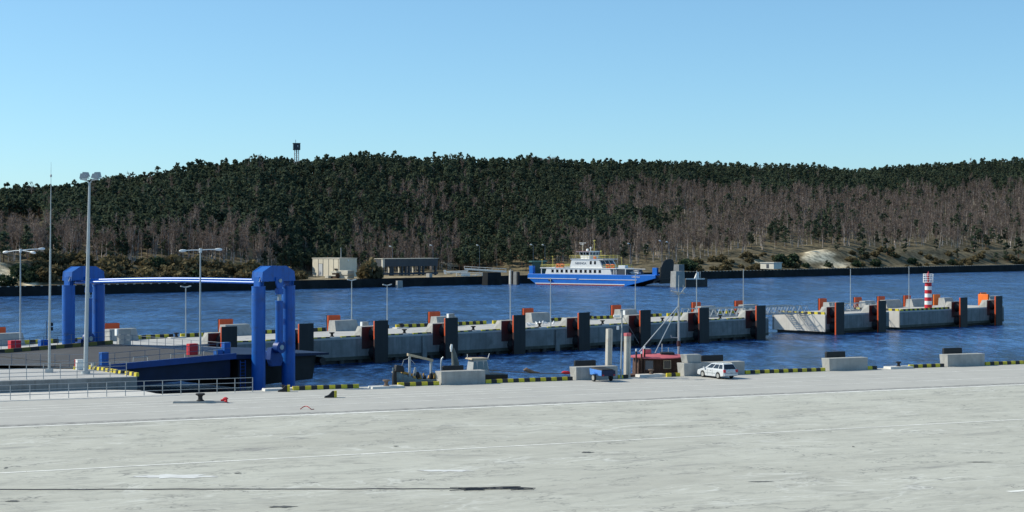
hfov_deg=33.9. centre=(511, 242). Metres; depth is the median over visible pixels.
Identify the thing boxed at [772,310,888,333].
mooring island
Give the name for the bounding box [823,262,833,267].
evergreen bush
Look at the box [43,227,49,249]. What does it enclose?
birch tree
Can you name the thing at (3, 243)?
pine tree
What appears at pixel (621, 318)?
radar pole
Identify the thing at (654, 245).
birch tree
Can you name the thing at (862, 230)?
pine tree
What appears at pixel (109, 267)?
olive bush
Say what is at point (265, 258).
pine tree
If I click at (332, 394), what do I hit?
wheel chock
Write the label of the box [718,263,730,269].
olive bush
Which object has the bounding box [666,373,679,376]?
striped kerb
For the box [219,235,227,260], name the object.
birch tree
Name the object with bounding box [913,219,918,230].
pine tree
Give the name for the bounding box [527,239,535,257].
pine tree
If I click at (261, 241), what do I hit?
birch tree
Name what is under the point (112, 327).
jetty fender
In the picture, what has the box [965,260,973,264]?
olive bush
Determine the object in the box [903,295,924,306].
jetty fender
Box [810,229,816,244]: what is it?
pine tree
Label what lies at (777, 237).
pine tree
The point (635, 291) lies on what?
jetty lamp
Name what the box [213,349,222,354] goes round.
control box
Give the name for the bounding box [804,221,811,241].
pine tree
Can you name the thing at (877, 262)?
evergreen bush
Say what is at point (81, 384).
raised platform
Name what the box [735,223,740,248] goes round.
birch tree
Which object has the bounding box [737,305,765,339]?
jetty fender
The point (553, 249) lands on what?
pine tree
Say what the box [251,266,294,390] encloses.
lift tower
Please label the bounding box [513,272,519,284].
mooring pier
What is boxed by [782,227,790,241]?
pine tree
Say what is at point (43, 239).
birch tree
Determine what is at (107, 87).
sky
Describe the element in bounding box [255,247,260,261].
birch tree
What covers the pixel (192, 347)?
door
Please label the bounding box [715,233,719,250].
birch tree
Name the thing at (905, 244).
young pine
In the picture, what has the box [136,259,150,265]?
olive bush
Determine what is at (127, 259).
olive bush
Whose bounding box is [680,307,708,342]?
jetty fender
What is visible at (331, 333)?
bollard
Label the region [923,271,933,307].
light tower
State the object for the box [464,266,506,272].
link walkway
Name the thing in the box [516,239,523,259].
pine tree
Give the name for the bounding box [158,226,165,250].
birch tree
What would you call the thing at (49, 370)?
lightning mast
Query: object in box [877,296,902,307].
jetty fender
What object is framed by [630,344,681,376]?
cabin boat
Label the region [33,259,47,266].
olive bush
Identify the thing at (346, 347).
jetty
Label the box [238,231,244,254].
birch tree
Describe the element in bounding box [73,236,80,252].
birch tree
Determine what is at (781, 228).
pine tree
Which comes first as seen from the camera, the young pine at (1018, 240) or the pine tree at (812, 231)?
the pine tree at (812, 231)
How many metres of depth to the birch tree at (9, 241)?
534.93 m
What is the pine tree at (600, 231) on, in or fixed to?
on the dune terrain
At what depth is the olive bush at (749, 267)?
756.31 m
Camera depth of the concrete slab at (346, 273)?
594.25 m
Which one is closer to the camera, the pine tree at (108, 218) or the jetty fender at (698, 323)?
the jetty fender at (698, 323)
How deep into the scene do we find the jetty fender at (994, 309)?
319.00 m
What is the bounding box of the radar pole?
[613,311,638,378]
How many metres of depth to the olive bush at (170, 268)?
544.00 m
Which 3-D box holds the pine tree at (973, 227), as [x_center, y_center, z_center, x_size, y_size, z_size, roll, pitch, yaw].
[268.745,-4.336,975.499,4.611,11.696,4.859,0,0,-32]
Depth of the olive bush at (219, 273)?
552.41 m
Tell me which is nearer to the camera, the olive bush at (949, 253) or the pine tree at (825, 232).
the pine tree at (825, 232)
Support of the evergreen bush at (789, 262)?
on the dune terrain
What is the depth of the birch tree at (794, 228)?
844.14 m
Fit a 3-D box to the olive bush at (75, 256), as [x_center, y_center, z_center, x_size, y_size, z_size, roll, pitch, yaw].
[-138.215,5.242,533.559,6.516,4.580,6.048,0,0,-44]
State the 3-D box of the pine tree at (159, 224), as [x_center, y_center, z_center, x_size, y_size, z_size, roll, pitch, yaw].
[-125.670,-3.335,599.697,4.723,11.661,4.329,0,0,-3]
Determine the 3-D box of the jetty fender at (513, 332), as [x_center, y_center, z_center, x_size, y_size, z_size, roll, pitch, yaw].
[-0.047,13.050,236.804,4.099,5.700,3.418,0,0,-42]
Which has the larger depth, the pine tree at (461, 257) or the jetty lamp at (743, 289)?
the pine tree at (461, 257)
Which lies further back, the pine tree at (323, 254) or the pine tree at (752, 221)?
the pine tree at (752, 221)
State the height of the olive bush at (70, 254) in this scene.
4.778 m
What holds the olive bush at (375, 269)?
on the dune terrain
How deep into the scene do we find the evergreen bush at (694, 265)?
731.88 m
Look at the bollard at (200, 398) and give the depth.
137.72 m
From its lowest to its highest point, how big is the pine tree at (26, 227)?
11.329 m
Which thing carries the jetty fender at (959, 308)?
attached to the mooring island at (920, 319)
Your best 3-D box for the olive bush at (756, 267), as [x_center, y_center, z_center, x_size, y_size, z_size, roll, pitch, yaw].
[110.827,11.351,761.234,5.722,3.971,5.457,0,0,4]
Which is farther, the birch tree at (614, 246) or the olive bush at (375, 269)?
the birch tree at (614, 246)
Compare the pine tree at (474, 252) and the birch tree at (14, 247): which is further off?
the pine tree at (474, 252)
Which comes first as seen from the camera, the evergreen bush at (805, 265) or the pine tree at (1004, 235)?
the evergreen bush at (805, 265)
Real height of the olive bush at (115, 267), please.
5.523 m
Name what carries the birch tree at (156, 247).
on the dune terrain
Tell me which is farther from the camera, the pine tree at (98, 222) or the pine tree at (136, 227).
the pine tree at (98, 222)
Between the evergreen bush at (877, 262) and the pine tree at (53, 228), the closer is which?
the pine tree at (53, 228)
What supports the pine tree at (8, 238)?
on the dune terrain
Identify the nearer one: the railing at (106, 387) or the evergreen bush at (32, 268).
the railing at (106, 387)
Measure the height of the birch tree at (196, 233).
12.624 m
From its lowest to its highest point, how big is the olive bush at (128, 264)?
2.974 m
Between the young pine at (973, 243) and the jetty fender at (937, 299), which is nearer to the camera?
the jetty fender at (937, 299)
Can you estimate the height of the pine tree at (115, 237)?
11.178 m
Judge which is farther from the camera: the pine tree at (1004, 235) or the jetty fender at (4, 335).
the pine tree at (1004, 235)
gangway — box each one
[680,305,793,316]
[709,305,808,316]
[832,302,876,310]
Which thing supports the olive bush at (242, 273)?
on the dune terrain
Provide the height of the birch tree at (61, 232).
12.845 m
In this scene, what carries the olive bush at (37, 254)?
on the dune terrain
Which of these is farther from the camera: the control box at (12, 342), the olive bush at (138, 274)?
the olive bush at (138, 274)
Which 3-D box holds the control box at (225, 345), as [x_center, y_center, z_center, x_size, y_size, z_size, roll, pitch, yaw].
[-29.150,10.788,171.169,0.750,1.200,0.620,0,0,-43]
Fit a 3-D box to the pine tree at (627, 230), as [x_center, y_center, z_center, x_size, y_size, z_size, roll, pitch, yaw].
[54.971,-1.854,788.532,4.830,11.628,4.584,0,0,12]
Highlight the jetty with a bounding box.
[0,310,768,364]
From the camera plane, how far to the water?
380.81 m
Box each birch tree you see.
[7,223,15,246]
[7,228,12,261]
[10,228,20,260]
[15,224,23,259]
[29,221,37,251]
[30,227,40,250]
[37,229,47,250]
[38,226,43,244]
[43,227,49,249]
[53,224,60,242]
[54,221,63,239]
[59,228,68,253]
[61,238,66,252]
[63,229,73,243]
[67,223,76,251]
[73,233,81,252]
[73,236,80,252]
[81,233,90,252]
[90,238,100,259]
[92,235,99,259]
[96,227,104,256]
[102,224,113,255]
[102,228,110,255]
[110,231,117,250]
[124,224,135,256]
[126,229,131,258]
[127,228,135,262]
[130,239,139,257]
[134,225,142,253]
[139,233,143,257]
[148,223,157,245]
[151,239,156,256]
[153,233,160,256]
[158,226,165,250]
[164,229,172,255]
[168,222,176,253]
[168,240,175,253]
[173,228,179,247]
[175,241,184,255]
[185,226,192,257]
[189,233,198,254]
[194,230,201,249]
[199,230,205,250]
[202,240,208,256]
[204,223,210,258]
[206,233,216,261]
[211,231,219,259]
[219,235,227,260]
[219,243,225,261]
[221,227,226,243]
[228,231,236,259]
[230,238,237,263]
[236,241,244,262]
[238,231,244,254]
[242,242,248,261]
[253,234,263,257]
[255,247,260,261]
[258,240,262,262]
[595,235,602,254]
[597,235,602,258]
[602,240,608,254]
[606,239,613,254]
[610,237,619,259]
[615,237,621,254]
[626,238,635,264]
[652,236,656,258]
[664,237,671,258]
[672,235,679,260]
[685,235,690,257]
[689,231,695,258]
[692,233,696,256]
[697,234,701,257]
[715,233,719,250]
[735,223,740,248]
[740,232,745,252]
[756,221,765,245]
[790,225,796,246]
[796,226,801,246]
[840,223,845,242]
[872,227,875,246]
[908,224,913,245]
[939,226,942,247]
[941,227,945,244]
[955,228,960,247]
[1009,228,1013,247]
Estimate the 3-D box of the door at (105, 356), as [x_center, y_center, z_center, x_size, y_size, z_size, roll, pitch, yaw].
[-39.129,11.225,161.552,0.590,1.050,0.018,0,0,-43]
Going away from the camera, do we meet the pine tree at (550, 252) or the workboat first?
the workboat
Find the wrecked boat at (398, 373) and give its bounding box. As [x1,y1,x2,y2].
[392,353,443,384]
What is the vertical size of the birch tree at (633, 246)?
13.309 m
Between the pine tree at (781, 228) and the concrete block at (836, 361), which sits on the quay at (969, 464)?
the concrete block at (836, 361)
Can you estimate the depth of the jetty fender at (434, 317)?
245.68 m
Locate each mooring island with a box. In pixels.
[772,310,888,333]
[847,305,1003,329]
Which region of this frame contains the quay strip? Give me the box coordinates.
[0,390,176,400]
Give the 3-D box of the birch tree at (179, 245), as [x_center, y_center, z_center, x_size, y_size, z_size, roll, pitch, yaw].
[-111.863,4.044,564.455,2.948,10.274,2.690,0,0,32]
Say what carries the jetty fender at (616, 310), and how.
attached to the jetty
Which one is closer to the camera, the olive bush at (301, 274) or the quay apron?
the quay apron
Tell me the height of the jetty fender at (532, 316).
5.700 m
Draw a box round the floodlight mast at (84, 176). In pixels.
[79,172,100,373]
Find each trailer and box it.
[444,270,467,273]
[590,366,614,381]
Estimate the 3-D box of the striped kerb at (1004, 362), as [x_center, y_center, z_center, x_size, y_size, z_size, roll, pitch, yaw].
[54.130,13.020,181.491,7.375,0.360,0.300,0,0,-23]
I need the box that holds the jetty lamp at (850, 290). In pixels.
[850,269,850,311]
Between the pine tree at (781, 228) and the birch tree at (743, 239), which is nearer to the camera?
the birch tree at (743, 239)
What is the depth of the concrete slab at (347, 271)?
594.63 m
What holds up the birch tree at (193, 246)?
on the dune terrain
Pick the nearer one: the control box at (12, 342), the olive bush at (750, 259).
the control box at (12, 342)
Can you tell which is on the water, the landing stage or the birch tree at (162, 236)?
the landing stage
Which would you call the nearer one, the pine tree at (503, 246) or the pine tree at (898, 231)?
the pine tree at (503, 246)
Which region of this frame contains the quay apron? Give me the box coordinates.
[0,364,1023,426]
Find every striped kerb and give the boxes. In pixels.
[89,365,112,372]
[113,369,124,373]
[125,371,138,375]
[292,384,358,389]
[397,381,438,385]
[485,376,572,383]
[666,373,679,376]
[745,368,824,373]
[868,366,876,369]
[900,307,949,310]
[908,363,943,367]
[985,361,1023,364]
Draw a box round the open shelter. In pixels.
[374,258,438,275]
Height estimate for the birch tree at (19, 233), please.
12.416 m
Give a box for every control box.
[8,340,20,348]
[38,339,47,345]
[99,352,108,364]
[186,343,197,354]
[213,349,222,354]
[221,342,229,353]
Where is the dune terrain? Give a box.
[0,171,1023,285]
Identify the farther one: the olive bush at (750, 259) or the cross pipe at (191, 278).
the olive bush at (750, 259)
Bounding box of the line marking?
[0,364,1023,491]
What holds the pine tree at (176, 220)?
on the dune terrain
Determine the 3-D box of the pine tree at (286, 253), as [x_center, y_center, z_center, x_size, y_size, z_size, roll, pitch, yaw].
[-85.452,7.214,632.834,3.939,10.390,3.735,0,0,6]
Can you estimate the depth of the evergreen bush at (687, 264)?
729.49 m
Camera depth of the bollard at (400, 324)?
240.07 m
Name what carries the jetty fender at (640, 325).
attached to the jetty
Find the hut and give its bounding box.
[759,262,782,268]
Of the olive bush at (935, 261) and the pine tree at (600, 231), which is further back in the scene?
the olive bush at (935, 261)
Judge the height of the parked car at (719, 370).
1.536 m
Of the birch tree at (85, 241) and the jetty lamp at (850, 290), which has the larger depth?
the birch tree at (85, 241)
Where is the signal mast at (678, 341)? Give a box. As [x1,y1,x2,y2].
[639,275,685,353]
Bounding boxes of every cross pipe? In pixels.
[75,280,253,283]
[81,277,268,281]
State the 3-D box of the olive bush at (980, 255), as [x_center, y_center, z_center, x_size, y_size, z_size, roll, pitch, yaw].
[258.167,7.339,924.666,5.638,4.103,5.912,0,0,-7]
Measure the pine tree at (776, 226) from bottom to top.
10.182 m
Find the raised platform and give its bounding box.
[0,377,136,392]
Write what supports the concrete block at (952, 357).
on the quay at (969, 464)
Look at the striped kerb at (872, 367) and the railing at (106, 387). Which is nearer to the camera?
the railing at (106, 387)
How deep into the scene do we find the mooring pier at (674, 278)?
586.76 m
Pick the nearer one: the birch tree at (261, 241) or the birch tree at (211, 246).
the birch tree at (211, 246)
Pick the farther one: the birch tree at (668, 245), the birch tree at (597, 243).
the birch tree at (668, 245)
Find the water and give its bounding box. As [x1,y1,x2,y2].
[0,271,1023,393]
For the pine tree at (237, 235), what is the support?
on the dune terrain
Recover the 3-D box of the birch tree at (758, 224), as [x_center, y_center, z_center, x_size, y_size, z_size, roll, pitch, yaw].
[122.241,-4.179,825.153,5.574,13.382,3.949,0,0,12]
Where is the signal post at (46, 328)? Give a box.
[46,321,52,339]
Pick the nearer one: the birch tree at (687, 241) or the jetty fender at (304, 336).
the jetty fender at (304, 336)
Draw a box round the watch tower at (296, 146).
[292,140,299,162]
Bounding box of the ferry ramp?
[0,331,328,390]
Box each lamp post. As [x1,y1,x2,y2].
[3,248,44,339]
[179,248,221,353]
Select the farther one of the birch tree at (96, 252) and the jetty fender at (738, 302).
the birch tree at (96, 252)
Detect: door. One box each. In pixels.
[12,342,19,347]
[103,354,107,363]
[190,345,197,353]
[225,343,229,352]
[319,264,322,275]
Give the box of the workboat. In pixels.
[429,344,507,378]
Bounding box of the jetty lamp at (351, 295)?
[347,279,355,319]
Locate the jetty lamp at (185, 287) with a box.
[180,285,190,336]
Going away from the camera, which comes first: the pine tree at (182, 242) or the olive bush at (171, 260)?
the olive bush at (171, 260)
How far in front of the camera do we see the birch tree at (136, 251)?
552.85 m
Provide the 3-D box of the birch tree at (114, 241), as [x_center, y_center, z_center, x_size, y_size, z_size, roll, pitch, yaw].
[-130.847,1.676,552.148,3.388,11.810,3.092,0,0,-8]
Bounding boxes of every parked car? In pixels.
[629,270,640,274]
[697,362,737,378]
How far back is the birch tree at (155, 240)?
559.20 m
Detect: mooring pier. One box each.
[396,281,402,286]
[482,272,501,284]
[509,271,513,283]
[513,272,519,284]
[670,271,684,286]
[673,264,683,270]
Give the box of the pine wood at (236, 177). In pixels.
[0,150,1023,273]
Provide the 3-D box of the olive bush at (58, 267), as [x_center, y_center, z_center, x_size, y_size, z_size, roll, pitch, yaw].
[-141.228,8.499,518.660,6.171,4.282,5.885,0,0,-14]
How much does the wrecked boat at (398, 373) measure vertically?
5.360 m
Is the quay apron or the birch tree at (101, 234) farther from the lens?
the birch tree at (101, 234)
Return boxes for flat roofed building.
[312,258,356,275]
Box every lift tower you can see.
[62,266,104,343]
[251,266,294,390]
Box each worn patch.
[136,474,214,478]
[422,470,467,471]
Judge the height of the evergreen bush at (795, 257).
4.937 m
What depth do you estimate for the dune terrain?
820.95 m
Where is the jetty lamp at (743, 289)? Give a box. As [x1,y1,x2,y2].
[743,269,743,309]
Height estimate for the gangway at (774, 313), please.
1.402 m
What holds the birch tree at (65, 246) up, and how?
on the dune terrain
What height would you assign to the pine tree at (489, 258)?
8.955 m
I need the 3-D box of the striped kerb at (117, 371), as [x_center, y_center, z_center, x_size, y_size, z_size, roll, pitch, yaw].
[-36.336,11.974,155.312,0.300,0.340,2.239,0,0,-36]
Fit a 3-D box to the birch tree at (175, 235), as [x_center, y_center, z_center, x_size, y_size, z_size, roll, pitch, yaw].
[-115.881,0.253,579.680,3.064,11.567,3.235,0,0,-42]
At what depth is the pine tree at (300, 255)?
650.00 m
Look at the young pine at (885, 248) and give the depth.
864.66 m
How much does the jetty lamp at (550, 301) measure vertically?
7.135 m
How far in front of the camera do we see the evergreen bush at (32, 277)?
505.82 m
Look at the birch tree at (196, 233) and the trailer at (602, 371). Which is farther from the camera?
the birch tree at (196, 233)
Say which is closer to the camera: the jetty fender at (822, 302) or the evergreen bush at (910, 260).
the jetty fender at (822, 302)
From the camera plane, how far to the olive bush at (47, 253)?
525.27 m
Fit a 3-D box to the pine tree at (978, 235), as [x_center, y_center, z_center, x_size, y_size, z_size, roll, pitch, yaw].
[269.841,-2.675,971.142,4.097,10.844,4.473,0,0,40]
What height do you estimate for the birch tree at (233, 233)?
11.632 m
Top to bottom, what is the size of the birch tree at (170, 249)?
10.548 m
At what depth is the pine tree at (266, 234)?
634.25 m
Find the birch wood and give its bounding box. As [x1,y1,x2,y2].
[0,154,1023,271]
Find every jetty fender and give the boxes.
[0,327,24,345]
[105,323,138,340]
[201,326,236,346]
[218,319,251,335]
[295,323,313,350]
[326,315,357,330]
[354,320,387,362]
[425,317,457,358]
[427,311,458,325]
[493,315,525,354]
[522,308,551,322]
[559,312,589,350]
[610,305,637,318]
[623,310,650,346]
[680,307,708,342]
[691,302,717,314]
[734,300,757,313]
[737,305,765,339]
[818,298,835,310]
[819,302,843,334]
[853,297,875,307]
[861,300,885,331]
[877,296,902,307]
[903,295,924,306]
[932,294,952,304]
[944,297,967,326]
[978,294,988,304]
[979,292,1002,302]
[979,296,1001,324]
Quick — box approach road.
[0,357,88,368]
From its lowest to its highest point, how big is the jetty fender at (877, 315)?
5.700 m
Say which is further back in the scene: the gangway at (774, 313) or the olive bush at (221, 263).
the olive bush at (221, 263)
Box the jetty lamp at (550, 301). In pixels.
[550,278,550,325]
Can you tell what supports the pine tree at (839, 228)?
on the dune terrain
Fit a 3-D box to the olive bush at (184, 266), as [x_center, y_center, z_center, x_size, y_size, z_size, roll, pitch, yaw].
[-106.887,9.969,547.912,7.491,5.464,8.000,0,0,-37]
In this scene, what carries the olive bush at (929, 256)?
on the dune terrain
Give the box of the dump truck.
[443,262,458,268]
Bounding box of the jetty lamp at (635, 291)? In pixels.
[635,274,635,308]
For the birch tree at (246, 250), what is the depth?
584.50 m
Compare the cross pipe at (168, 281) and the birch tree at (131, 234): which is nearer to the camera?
the cross pipe at (168, 281)
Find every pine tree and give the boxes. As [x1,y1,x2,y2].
[0,231,8,261]
[0,231,10,252]
[17,235,26,259]
[18,225,32,241]
[22,231,34,259]
[46,224,56,249]
[48,235,57,251]
[54,235,62,250]
[71,241,78,253]
[90,235,97,255]
[92,218,102,228]
[94,223,106,254]
[97,229,107,248]
[97,242,105,255]
[104,216,112,227]
[105,241,115,255]
[108,229,120,254]
[115,231,129,254]
[131,225,141,243]
[142,230,152,257]
[154,217,164,246]
[158,224,168,252]
[160,239,167,254]
[172,216,183,234]
[175,233,186,256]
[176,217,187,230]
[189,219,200,245]
[196,217,204,234]
[202,220,212,242]
[229,235,239,251]
[230,230,240,259]
[242,247,248,259]
[248,225,258,249]
[260,251,268,265]
[261,228,268,246]
[271,243,280,265]
[276,253,285,265]
[281,248,289,264]
[287,248,297,266]
[290,249,302,267]
[294,251,305,269]
[319,248,327,257]
[336,247,346,257]
[360,251,366,265]
[457,248,466,270]
[461,250,468,270]
[470,249,478,271]
[485,251,492,262]
[497,242,505,256]
[499,251,505,262]
[506,253,512,269]
[508,246,517,266]
[511,244,519,263]
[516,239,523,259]
[521,247,529,270]
[522,236,529,245]
[526,247,536,263]
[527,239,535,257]
[535,244,542,260]
[537,243,546,260]
[540,237,548,259]
[543,230,548,242]
[544,244,553,266]
[549,240,560,263]
[558,238,565,262]
[559,226,566,237]
[563,238,571,261]
[566,230,573,243]
[596,227,604,243]
[608,228,616,247]
[619,241,627,264]
[624,227,633,241]
[642,244,649,254]
[748,219,755,230]
[748,231,754,248]
[767,223,773,234]
[773,229,779,245]
[774,219,781,231]
[779,225,785,237]
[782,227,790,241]
[786,214,793,233]
[795,217,802,228]
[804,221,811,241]
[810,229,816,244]
[815,223,820,243]
[820,223,827,243]
[828,225,835,236]
[836,226,841,242]
[858,228,865,241]
[873,231,879,246]
[896,229,901,240]
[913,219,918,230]
[932,223,940,238]
[953,213,960,226]
[960,223,967,241]
[971,225,977,234]
[976,229,981,245]
[983,234,988,248]
[989,227,995,238]
[1002,228,1009,239]
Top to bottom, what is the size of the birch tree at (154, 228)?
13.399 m
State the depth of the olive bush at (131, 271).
535.31 m
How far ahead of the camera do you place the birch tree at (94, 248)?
551.94 m
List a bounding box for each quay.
[0,264,1023,296]
[0,385,1023,511]
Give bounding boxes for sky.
[0,0,1023,187]
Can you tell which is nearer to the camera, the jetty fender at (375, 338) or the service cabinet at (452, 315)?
the jetty fender at (375, 338)
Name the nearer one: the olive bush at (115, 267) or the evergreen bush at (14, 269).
the evergreen bush at (14, 269)
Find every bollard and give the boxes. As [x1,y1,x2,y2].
[166,332,185,337]
[173,393,227,402]
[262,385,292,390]
[329,332,339,337]
[368,379,404,388]
[392,323,408,328]
[635,369,665,376]
[883,361,913,368]
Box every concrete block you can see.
[435,365,484,384]
[569,360,617,379]
[677,354,744,375]
[822,351,867,370]
[939,347,984,366]
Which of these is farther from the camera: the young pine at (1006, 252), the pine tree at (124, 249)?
the young pine at (1006, 252)
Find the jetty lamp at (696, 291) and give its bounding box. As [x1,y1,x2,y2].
[696,271,696,311]
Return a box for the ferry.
[528,240,673,285]
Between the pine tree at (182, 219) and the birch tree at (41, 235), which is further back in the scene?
the pine tree at (182, 219)
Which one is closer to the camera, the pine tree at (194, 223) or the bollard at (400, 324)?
the bollard at (400, 324)
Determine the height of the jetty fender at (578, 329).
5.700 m
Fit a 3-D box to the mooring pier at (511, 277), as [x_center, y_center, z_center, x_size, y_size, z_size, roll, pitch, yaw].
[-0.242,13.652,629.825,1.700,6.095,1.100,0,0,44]
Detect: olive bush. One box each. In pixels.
[28,250,46,259]
[30,257,48,266]
[31,266,52,278]
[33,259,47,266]
[36,247,58,260]
[36,267,57,281]
[36,275,48,281]
[51,251,69,264]
[52,263,63,274]
[63,251,76,259]
[64,261,79,270]
[67,255,74,263]
[71,253,83,261]
[72,250,98,264]
[92,257,113,270]
[98,267,113,277]
[102,255,117,261]
[105,260,119,271]
[108,268,125,277]
[111,259,124,273]
[121,256,131,262]
[124,261,133,268]
[126,268,137,274]
[132,268,150,277]
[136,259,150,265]
[136,263,157,272]
[140,268,160,277]
[146,259,157,266]
[155,264,169,271]
[159,263,182,274]
[160,270,170,276]
[164,254,184,265]
[168,268,191,276]
[175,258,193,267]
[181,264,194,273]
[187,254,207,268]
[199,268,216,277]
[204,259,221,268]
[212,268,230,277]
[214,259,224,266]
[220,261,239,274]
[225,264,236,274]
[233,269,251,278]
[236,262,247,268]
[245,265,256,271]
[246,259,261,266]
[295,268,308,277]
[296,271,306,279]
[356,257,382,279]
[357,261,373,278]
[692,257,703,263]
[707,255,718,261]
[709,265,717,269]
[718,254,727,259]
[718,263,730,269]
[722,258,731,264]
[742,251,753,256]
[744,256,754,262]
[745,265,753,269]
[752,264,761,269]
[794,262,800,268]
[844,256,854,261]
[870,250,878,255]
[924,254,932,259]
[930,259,939,264]
[944,250,953,255]
[956,261,963,265]
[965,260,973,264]
[976,252,985,258]
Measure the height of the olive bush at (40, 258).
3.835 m
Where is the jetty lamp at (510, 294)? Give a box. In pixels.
[510,269,510,319]
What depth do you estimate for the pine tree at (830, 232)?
857.95 m
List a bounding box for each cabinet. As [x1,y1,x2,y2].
[75,359,83,369]
[115,328,130,344]
[360,322,368,325]
[447,313,454,317]
[623,310,629,314]
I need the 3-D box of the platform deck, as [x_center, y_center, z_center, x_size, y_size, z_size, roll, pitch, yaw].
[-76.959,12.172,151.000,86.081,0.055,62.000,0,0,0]
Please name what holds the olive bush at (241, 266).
on the dune terrain
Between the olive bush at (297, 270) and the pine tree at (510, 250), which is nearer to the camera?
the olive bush at (297, 270)
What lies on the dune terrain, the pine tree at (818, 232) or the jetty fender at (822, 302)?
the pine tree at (818, 232)
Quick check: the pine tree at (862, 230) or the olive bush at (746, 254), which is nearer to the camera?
the olive bush at (746, 254)
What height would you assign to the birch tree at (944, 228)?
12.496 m
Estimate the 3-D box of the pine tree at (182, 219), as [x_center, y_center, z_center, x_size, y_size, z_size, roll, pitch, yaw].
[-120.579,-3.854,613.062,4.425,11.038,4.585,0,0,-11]
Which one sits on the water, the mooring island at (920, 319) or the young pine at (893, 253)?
the mooring island at (920, 319)
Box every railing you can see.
[0,353,83,366]
[0,361,126,379]
[0,377,252,399]
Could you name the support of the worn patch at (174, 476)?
on the quay at (969, 464)
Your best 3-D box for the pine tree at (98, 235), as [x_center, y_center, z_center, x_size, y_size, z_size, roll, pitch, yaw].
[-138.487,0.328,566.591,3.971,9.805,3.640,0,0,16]
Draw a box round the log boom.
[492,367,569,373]
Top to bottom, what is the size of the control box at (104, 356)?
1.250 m
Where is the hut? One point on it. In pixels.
(770, 265)
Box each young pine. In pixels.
[834,237,840,249]
[861,240,866,255]
[883,238,889,254]
[890,246,894,257]
[900,238,907,251]
[970,236,978,253]
[1002,242,1010,261]
[1013,237,1022,258]
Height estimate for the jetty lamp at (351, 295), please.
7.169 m
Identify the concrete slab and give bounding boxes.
[331,271,340,278]
[338,270,353,272]
[339,273,353,274]
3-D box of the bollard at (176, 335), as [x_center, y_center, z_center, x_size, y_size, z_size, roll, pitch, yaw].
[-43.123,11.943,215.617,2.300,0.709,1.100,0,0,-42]
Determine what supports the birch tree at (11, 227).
on the dune terrain
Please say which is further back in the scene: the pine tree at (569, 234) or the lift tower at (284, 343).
the pine tree at (569, 234)
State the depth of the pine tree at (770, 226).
847.96 m
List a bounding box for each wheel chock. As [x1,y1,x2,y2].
[278,385,289,391]
[324,390,336,397]
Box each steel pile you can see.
[605,329,612,364]
[624,333,630,377]
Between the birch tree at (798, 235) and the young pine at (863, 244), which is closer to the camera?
the birch tree at (798, 235)
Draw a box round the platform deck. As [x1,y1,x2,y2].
[0,368,136,381]
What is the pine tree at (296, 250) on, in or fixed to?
on the dune terrain
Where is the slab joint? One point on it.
(58, 423)
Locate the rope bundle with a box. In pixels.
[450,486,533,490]
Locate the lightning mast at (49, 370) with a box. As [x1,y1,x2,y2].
[45,174,52,372]
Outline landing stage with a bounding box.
[685,272,706,286]
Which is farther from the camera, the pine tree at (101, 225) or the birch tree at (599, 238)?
the birch tree at (599, 238)
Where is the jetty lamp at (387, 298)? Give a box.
[382,284,391,319]
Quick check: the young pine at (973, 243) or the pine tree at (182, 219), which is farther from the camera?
the young pine at (973, 243)
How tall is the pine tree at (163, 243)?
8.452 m
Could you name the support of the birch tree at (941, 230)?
on the dune terrain
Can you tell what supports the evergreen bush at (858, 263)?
on the dune terrain
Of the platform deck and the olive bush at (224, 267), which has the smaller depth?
the platform deck
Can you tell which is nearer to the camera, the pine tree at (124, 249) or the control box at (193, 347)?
the control box at (193, 347)
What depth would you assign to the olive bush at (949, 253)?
904.90 m
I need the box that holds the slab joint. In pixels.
[0,383,1023,426]
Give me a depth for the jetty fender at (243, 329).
222.21 m
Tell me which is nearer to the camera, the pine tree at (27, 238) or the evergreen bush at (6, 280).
the evergreen bush at (6, 280)
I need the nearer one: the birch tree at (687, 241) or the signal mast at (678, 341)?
the signal mast at (678, 341)
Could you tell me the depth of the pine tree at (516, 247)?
727.38 m
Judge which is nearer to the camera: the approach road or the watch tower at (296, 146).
the approach road
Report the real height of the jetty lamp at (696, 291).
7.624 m
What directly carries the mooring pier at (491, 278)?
in the water
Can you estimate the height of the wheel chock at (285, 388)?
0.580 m
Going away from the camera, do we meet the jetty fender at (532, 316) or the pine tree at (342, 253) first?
the jetty fender at (532, 316)
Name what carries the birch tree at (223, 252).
on the dune terrain
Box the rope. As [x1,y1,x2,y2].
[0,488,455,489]
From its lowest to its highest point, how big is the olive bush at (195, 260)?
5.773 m
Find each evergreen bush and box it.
[0,273,17,285]
[7,263,30,275]
[17,269,38,282]
[29,264,41,271]
[146,256,168,269]
[187,269,207,277]
[678,259,691,270]
[689,261,701,270]
[772,253,787,262]
[782,257,794,266]
[787,253,799,261]
[801,262,810,267]
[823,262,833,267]
[851,260,861,266]
[869,258,882,266]
[907,257,918,263]
[946,259,955,264]
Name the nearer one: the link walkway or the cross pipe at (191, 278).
the cross pipe at (191, 278)
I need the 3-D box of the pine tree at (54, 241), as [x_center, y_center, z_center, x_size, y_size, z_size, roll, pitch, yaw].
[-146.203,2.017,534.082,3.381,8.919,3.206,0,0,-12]
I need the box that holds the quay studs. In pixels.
[0,264,1022,286]

